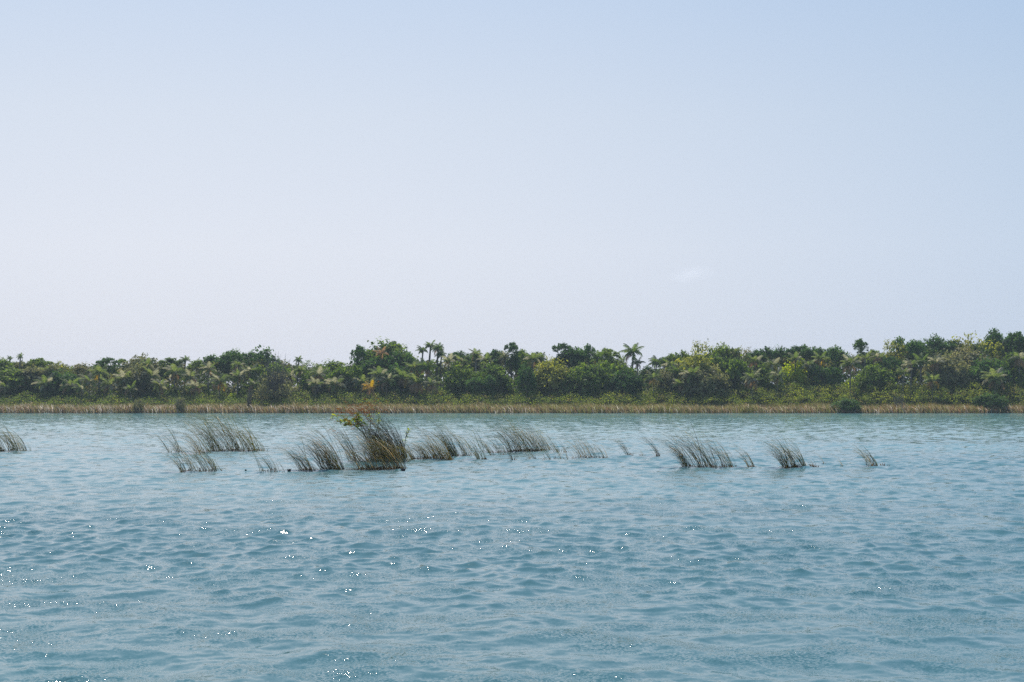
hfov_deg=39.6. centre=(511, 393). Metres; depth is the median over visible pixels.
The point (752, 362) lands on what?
coconut palm
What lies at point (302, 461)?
reed clump
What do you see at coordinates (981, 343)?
broadleaf tree
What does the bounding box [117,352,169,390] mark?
broadleaf tree
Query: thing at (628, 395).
shrub
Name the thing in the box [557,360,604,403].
broadleaf tree
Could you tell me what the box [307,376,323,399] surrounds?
coconut palm
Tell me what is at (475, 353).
coconut palm
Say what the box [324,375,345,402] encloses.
coconut palm
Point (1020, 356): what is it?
coconut palm
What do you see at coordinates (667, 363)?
coconut palm
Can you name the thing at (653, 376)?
coconut palm
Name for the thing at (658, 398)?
shrub
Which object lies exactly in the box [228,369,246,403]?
coconut palm
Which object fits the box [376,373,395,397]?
coconut palm
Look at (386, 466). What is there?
reed clump
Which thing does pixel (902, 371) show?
coconut palm
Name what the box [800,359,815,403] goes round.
coconut palm
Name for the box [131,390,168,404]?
shrub
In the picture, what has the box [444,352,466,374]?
broadleaf tree
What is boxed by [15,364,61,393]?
broadleaf tree
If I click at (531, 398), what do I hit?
shrub
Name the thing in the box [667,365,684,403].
coconut palm
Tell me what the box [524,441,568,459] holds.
reed clump
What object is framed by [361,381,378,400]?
coconut palm
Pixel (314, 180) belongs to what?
sky
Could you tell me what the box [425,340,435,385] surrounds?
coconut palm
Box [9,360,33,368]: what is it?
broadleaf tree
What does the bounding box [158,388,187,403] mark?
shrub
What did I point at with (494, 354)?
broadleaf tree
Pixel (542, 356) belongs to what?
coconut palm
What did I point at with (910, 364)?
coconut palm
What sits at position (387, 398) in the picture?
shrub
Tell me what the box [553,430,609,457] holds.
reed clump
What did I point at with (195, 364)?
broadleaf tree
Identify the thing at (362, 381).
coconut palm
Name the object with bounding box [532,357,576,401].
broadleaf tree
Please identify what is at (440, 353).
coconut palm
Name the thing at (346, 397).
shrub
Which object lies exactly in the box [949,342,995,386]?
broadleaf tree
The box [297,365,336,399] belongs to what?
broadleaf tree
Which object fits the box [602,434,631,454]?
reed clump
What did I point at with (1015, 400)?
shrub
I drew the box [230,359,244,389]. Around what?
coconut palm
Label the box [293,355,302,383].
coconut palm
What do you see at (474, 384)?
broadleaf tree
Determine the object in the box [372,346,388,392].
coconut palm
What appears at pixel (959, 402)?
shrub
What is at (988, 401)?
shrub
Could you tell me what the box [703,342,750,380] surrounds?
broadleaf tree
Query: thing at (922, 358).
coconut palm
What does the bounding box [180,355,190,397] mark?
coconut palm
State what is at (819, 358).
coconut palm
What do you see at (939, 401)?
shrub
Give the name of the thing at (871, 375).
broadleaf tree
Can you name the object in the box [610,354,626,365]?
broadleaf tree
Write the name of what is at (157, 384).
coconut palm
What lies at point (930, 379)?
coconut palm
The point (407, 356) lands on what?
broadleaf tree
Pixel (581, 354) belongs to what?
broadleaf tree
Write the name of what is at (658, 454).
reed clump
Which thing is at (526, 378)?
broadleaf tree
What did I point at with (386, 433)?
sawgrass stand
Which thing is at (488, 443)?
reed clump
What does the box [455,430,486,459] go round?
reed clump
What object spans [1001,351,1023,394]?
broadleaf tree
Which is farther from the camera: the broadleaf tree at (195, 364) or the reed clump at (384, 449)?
the broadleaf tree at (195, 364)
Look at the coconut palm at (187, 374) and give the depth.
308.88 m
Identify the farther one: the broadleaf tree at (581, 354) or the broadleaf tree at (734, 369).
the broadleaf tree at (581, 354)
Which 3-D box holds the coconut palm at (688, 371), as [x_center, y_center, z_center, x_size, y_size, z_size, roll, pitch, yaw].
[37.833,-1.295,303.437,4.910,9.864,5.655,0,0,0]
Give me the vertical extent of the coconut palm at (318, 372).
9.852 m
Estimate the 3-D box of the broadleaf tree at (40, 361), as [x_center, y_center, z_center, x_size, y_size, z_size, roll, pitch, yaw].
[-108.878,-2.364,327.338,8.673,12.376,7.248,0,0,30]
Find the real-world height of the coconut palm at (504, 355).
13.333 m
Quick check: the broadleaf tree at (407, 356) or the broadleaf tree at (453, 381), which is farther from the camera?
the broadleaf tree at (407, 356)
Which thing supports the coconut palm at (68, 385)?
on the ground
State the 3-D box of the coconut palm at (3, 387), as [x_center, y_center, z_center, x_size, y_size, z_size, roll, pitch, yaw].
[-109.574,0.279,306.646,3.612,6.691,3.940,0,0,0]
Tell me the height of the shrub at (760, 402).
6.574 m
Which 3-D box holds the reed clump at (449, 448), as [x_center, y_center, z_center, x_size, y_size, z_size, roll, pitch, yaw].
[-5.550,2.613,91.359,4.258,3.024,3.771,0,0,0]
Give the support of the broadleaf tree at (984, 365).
on the ground
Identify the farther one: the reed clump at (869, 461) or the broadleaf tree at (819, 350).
the broadleaf tree at (819, 350)
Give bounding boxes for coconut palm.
[0,381,13,397]
[16,352,23,368]
[31,373,55,401]
[40,365,54,377]
[58,378,78,395]
[73,383,86,401]
[78,372,97,402]
[88,364,108,403]
[99,376,118,401]
[113,370,133,401]
[123,380,137,398]
[136,357,155,388]
[139,366,159,391]
[149,379,167,400]
[163,363,184,386]
[178,368,200,403]
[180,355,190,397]
[185,378,206,403]
[199,361,216,389]
[207,372,231,403]
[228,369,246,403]
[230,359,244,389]
[240,363,257,394]
[245,376,261,399]
[284,370,296,383]
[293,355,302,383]
[293,363,305,389]
[307,366,327,393]
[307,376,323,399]
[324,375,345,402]
[340,372,355,391]
[351,374,370,403]
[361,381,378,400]
[368,366,390,401]
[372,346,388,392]
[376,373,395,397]
[393,367,412,401]
[403,361,420,376]
[403,373,423,402]
[413,358,436,401]
[415,345,427,365]
[422,374,441,403]
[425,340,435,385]
[431,342,443,386]
[434,348,446,387]
[441,353,455,370]
[453,355,468,368]
[468,348,482,370]
[476,352,492,368]
[497,351,512,373]
[524,352,540,372]
[536,352,545,362]
[589,350,604,365]
[619,343,643,369]
[630,356,645,389]
[645,369,662,398]
[647,355,662,372]
[662,359,678,370]
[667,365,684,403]
[671,378,686,403]
[678,365,699,401]
[730,347,740,382]
[740,368,763,402]
[746,354,763,403]
[762,357,781,391]
[766,367,787,403]
[787,351,803,392]
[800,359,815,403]
[811,351,829,379]
[840,354,862,399]
[857,351,873,369]
[868,352,885,396]
[894,365,911,403]
[901,358,921,401]
[913,353,929,403]
[922,371,940,402]
[925,353,943,403]
[981,367,1006,393]
[1010,352,1023,404]
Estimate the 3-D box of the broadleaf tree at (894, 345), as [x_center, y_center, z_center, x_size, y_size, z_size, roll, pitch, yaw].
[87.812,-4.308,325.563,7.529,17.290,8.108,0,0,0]
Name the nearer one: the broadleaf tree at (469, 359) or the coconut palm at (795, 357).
the coconut palm at (795, 357)
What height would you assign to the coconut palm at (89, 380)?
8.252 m
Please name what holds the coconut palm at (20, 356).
on the ground
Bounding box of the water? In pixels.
[0,413,1023,681]
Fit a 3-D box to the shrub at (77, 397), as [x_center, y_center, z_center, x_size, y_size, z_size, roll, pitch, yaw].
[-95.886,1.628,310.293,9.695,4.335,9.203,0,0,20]
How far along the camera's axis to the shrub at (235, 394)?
308.00 m
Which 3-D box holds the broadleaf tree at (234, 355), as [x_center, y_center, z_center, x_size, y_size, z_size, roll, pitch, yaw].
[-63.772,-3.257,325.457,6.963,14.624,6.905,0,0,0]
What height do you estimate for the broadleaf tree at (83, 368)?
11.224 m
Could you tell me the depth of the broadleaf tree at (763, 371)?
312.06 m
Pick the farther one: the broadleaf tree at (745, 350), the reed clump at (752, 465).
the broadleaf tree at (745, 350)
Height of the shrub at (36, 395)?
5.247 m
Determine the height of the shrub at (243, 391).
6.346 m
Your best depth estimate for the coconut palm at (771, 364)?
311.92 m
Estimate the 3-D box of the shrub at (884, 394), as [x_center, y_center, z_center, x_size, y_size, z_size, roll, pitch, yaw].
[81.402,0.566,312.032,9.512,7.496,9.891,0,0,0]
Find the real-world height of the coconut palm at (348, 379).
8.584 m
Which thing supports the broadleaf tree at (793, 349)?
on the ground
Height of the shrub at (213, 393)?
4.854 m
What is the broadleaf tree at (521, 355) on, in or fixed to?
on the ground
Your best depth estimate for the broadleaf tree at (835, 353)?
324.05 m
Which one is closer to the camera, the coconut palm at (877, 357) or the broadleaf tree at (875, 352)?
the coconut palm at (877, 357)
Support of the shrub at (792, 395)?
on the ground
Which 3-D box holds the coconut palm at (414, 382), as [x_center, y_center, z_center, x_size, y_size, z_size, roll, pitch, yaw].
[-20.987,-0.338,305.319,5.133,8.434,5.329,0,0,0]
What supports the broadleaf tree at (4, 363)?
on the ground
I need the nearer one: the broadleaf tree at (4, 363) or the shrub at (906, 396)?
the shrub at (906, 396)
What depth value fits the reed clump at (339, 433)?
84.28 m
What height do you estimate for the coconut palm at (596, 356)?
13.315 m
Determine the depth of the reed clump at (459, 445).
92.13 m
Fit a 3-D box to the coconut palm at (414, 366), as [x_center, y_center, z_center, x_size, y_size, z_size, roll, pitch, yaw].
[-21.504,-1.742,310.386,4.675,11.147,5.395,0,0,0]
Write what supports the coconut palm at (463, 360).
on the ground
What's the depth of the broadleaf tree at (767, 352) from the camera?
323.49 m
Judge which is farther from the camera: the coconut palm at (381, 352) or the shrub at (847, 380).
the coconut palm at (381, 352)
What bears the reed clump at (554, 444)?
in the water
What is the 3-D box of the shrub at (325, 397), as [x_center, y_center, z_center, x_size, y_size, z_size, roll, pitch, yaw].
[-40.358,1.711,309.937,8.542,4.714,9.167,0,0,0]
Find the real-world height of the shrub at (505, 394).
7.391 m
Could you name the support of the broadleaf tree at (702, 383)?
on the ground
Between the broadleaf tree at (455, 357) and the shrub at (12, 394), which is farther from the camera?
the broadleaf tree at (455, 357)
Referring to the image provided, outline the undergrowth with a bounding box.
[0,380,1023,407]
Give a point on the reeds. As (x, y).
(746, 407)
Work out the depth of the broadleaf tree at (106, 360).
324.60 m
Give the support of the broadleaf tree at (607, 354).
on the ground
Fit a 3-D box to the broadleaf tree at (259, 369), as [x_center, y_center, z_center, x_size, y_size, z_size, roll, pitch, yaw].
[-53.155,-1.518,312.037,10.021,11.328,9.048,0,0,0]
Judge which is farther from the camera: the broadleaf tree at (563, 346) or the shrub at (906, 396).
the broadleaf tree at (563, 346)
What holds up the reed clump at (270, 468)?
in the water
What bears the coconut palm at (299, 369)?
on the ground
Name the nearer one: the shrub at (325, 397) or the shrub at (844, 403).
the shrub at (844, 403)
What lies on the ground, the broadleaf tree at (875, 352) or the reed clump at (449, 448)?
the broadleaf tree at (875, 352)
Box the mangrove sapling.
[331,412,374,454]
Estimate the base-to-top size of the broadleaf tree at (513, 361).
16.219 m
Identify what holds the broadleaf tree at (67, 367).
on the ground
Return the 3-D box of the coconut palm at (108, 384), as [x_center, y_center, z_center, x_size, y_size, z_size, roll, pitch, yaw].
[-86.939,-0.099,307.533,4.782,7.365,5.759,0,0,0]
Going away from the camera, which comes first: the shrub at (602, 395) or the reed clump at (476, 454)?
the reed clump at (476, 454)
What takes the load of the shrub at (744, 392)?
on the ground
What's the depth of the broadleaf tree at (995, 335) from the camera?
325.44 m
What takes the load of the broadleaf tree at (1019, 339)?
on the ground
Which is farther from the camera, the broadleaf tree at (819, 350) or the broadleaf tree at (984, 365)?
the broadleaf tree at (819, 350)
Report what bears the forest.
on the ground
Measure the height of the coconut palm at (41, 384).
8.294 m
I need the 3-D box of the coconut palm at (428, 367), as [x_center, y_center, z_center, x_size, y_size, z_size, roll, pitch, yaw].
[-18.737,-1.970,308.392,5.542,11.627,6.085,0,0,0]
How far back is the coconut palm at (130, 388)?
304.24 m
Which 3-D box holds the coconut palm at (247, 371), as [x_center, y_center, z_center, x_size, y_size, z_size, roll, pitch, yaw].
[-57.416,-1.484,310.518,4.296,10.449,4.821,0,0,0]
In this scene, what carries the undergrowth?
on the ground
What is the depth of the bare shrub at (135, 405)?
293.01 m
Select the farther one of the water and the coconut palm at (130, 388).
the coconut palm at (130, 388)
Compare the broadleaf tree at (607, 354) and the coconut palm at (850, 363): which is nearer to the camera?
the coconut palm at (850, 363)
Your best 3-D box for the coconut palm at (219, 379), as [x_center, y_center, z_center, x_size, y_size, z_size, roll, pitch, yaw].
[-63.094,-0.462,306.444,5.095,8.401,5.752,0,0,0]
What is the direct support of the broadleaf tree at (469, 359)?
on the ground
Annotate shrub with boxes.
[0,391,31,405]
[21,389,55,403]
[50,393,92,405]
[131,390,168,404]
[133,398,146,410]
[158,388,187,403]
[173,397,185,412]
[196,390,225,403]
[218,393,245,404]
[234,387,261,403]
[245,389,253,406]
[308,392,338,403]
[338,389,369,405]
[371,390,411,405]
[408,390,437,404]
[435,387,464,404]
[491,384,517,404]
[516,385,548,405]
[544,386,561,403]
[564,387,593,405]
[593,384,618,403]
[618,389,642,404]
[644,389,675,404]
[668,394,701,403]
[729,382,749,403]
[756,384,787,404]
[771,380,801,404]
[806,382,843,404]
[830,398,861,411]
[838,379,869,404]
[865,386,904,406]
[891,394,904,410]
[897,380,925,404]
[915,389,951,404]
[949,385,977,406]
[970,391,1010,411]
[1002,385,1023,403]
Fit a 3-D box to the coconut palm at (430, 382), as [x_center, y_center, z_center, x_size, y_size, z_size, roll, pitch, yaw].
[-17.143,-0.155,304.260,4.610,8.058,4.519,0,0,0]
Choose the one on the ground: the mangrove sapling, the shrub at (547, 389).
the shrub at (547, 389)
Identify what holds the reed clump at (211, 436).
in the water
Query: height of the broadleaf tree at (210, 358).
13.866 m
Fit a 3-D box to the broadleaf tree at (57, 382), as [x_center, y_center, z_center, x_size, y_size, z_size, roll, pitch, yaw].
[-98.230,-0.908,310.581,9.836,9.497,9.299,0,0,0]
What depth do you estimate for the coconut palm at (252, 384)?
305.13 m
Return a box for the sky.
[0,0,1023,386]
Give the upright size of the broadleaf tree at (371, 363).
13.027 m
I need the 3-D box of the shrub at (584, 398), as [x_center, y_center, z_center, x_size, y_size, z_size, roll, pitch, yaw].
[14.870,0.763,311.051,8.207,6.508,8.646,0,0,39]
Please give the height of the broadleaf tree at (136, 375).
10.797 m
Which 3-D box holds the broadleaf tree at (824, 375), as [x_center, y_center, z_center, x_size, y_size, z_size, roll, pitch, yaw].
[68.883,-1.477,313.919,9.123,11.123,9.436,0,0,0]
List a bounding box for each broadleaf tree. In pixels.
[0,357,16,390]
[0,366,35,396]
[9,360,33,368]
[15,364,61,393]
[24,358,54,383]
[41,368,83,401]
[47,361,81,375]
[71,361,94,386]
[94,357,120,383]
[112,362,165,402]
[114,358,125,390]
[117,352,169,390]
[158,357,183,387]
[185,358,207,388]
[199,352,232,384]
[218,349,247,393]
[231,344,280,383]
[246,363,290,389]
[252,354,302,404]
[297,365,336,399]
[299,360,323,374]
[318,358,347,371]
[329,363,365,398]
[345,345,367,378]
[350,336,418,392]
[359,355,398,392]
[372,362,419,403]
[388,350,425,388]
[437,360,476,402]
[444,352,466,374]
[457,350,483,370]
[464,375,497,403]
[471,360,514,402]
[483,349,504,367]
[502,342,520,377]
[510,349,536,378]
[514,363,536,403]
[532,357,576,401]
[552,343,577,366]
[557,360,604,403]
[559,343,595,388]
[588,360,635,404]
[594,347,620,375]
[607,367,646,403]
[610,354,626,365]
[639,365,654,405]
[652,368,679,401]
[657,357,668,372]
[662,349,691,376]
[674,362,736,405]
[675,350,726,398]
[690,339,723,370]
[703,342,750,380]
[707,354,752,402]
[740,345,753,398]
[744,362,773,398]
[747,346,779,380]
[773,346,790,373]
[778,357,813,405]
[782,344,811,366]
[801,344,827,377]
[806,362,847,392]
[817,344,852,378]
[852,338,869,373]
[852,361,897,403]
[860,348,882,371]
[869,356,909,389]
[879,337,909,377]
[891,336,931,382]
[919,349,977,404]
[921,333,950,373]
[939,338,963,355]
[949,330,1005,364]
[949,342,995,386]
[963,354,1013,398]
[983,327,1021,387]
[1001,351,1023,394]
[1002,331,1023,359]
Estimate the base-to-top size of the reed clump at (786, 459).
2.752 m
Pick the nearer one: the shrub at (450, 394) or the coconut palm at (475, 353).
the shrub at (450, 394)
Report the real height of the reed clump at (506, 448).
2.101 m
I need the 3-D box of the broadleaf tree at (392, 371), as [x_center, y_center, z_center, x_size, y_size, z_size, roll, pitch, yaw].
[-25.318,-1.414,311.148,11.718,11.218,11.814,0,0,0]
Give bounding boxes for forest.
[0,341,1023,406]
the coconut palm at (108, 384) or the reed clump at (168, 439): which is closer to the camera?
the reed clump at (168, 439)
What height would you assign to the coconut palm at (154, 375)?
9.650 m
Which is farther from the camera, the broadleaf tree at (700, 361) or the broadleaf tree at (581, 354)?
the broadleaf tree at (581, 354)
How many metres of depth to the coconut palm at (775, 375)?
307.30 m
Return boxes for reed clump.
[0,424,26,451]
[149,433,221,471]
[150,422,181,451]
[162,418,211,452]
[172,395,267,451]
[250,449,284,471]
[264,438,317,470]
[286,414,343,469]
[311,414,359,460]
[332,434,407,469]
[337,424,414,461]
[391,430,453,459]
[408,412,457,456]
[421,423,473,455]
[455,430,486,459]
[463,426,505,452]
[466,433,504,454]
[479,409,554,451]
[483,435,516,459]
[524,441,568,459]
[534,432,568,451]
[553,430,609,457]
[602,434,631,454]
[630,430,659,455]
[641,431,692,466]
[653,422,736,467]
[713,440,756,466]
[753,426,805,467]
[845,443,877,465]
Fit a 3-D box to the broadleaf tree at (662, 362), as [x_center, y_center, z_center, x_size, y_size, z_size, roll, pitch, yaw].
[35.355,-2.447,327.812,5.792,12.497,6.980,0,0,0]
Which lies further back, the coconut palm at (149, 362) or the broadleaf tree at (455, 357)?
the broadleaf tree at (455, 357)
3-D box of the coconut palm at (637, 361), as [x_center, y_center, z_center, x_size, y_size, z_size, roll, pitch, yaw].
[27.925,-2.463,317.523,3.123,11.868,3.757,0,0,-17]
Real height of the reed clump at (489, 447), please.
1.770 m
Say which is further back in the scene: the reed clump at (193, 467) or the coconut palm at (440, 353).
the coconut palm at (440, 353)
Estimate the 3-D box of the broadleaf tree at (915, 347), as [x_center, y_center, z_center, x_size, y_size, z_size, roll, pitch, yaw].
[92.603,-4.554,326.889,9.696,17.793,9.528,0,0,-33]
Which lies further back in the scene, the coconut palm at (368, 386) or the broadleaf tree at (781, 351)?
the broadleaf tree at (781, 351)
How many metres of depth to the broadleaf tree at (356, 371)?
309.15 m
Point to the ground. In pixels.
(433, 412)
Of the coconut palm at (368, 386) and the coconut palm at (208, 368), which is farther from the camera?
the coconut palm at (208, 368)
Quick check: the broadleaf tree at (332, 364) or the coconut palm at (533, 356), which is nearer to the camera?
the coconut palm at (533, 356)
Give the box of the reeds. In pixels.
[0,400,1023,412]
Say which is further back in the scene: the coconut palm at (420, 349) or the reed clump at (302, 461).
the coconut palm at (420, 349)
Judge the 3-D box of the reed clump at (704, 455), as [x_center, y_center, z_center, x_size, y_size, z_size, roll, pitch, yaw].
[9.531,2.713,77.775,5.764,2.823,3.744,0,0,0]
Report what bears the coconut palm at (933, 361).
on the ground
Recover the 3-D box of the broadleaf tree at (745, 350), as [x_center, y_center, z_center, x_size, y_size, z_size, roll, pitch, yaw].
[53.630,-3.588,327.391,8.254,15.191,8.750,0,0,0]
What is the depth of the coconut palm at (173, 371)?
310.69 m
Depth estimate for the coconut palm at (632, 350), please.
318.73 m
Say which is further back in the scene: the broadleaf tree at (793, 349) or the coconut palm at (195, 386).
the broadleaf tree at (793, 349)
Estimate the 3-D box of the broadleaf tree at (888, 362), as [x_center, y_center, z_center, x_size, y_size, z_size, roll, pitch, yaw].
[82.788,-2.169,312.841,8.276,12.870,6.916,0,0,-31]
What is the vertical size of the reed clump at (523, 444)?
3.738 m
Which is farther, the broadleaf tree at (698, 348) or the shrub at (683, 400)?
the broadleaf tree at (698, 348)
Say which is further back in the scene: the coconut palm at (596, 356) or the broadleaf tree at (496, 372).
the coconut palm at (596, 356)
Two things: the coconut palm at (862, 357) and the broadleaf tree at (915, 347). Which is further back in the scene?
the broadleaf tree at (915, 347)
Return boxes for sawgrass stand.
[329,398,406,458]
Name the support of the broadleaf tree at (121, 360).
on the ground
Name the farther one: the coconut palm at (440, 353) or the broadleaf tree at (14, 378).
the coconut palm at (440, 353)
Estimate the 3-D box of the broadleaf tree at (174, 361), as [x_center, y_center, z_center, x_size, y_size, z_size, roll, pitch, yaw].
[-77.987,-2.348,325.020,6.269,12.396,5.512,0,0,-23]
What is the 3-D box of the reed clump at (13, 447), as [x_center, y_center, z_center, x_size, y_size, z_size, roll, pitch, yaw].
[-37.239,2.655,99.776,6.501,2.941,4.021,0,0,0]
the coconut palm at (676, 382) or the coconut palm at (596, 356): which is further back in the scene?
the coconut palm at (596, 356)
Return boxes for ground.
[0,384,1021,412]
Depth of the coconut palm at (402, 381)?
306.67 m
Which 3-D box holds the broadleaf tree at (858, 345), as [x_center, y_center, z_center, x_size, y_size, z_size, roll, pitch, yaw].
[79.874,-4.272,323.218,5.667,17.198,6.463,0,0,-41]
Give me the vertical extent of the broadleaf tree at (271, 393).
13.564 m
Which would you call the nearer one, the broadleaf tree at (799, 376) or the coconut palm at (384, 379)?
the coconut palm at (384, 379)
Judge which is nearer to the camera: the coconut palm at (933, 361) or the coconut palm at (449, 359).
the coconut palm at (933, 361)
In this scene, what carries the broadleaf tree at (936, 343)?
on the ground
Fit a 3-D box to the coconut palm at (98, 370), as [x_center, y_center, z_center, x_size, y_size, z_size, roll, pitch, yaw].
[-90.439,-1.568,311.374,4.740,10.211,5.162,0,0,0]
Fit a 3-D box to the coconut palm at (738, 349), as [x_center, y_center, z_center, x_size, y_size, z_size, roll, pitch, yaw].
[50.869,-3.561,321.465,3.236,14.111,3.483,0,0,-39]
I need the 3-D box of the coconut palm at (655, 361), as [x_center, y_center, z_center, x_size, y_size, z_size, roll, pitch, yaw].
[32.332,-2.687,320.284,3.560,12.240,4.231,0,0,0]
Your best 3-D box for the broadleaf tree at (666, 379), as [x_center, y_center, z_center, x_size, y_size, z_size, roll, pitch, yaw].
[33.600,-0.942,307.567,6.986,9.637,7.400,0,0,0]
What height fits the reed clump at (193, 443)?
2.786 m
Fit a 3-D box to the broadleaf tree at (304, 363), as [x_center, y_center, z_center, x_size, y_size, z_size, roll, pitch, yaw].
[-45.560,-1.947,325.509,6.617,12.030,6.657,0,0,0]
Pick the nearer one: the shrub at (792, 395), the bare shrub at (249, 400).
the bare shrub at (249, 400)
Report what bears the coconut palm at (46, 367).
on the ground
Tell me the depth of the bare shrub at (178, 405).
292.87 m
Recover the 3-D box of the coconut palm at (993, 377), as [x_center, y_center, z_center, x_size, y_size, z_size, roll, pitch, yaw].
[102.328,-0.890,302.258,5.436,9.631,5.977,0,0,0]
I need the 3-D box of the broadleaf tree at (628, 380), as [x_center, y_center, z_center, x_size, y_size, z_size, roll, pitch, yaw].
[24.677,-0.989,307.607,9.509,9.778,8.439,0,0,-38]
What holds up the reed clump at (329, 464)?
in the water
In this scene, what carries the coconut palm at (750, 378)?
on the ground
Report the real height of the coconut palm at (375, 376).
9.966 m
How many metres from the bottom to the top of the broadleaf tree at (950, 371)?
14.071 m
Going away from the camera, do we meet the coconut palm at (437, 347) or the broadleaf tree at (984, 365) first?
the broadleaf tree at (984, 365)
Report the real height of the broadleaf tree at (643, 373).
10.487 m
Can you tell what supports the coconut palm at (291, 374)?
on the ground
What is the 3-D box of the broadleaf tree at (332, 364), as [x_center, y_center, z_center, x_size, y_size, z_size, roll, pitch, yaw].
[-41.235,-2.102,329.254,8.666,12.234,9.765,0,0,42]
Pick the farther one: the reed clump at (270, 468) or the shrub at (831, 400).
the shrub at (831, 400)
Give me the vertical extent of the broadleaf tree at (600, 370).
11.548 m
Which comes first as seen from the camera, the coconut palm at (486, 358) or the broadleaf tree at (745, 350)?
the coconut palm at (486, 358)
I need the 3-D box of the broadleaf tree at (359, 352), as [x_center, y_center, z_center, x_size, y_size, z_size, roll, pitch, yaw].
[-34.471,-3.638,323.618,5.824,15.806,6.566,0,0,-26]
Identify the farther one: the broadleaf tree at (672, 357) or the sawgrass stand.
the broadleaf tree at (672, 357)
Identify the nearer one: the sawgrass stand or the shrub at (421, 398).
the sawgrass stand
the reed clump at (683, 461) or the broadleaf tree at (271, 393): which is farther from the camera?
the broadleaf tree at (271, 393)
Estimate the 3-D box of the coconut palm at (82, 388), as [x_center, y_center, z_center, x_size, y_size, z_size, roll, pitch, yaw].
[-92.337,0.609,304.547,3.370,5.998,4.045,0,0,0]
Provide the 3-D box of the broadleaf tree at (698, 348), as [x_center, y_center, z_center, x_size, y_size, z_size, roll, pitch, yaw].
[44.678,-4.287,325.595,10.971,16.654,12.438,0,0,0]
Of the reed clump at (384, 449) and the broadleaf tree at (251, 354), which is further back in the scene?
the broadleaf tree at (251, 354)
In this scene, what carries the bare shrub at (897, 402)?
on the ground
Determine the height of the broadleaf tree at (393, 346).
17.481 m
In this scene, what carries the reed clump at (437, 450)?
in the water
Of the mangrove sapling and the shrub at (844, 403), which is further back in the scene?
the shrub at (844, 403)
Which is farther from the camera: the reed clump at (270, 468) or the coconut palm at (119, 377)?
the coconut palm at (119, 377)
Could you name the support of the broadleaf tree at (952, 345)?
on the ground

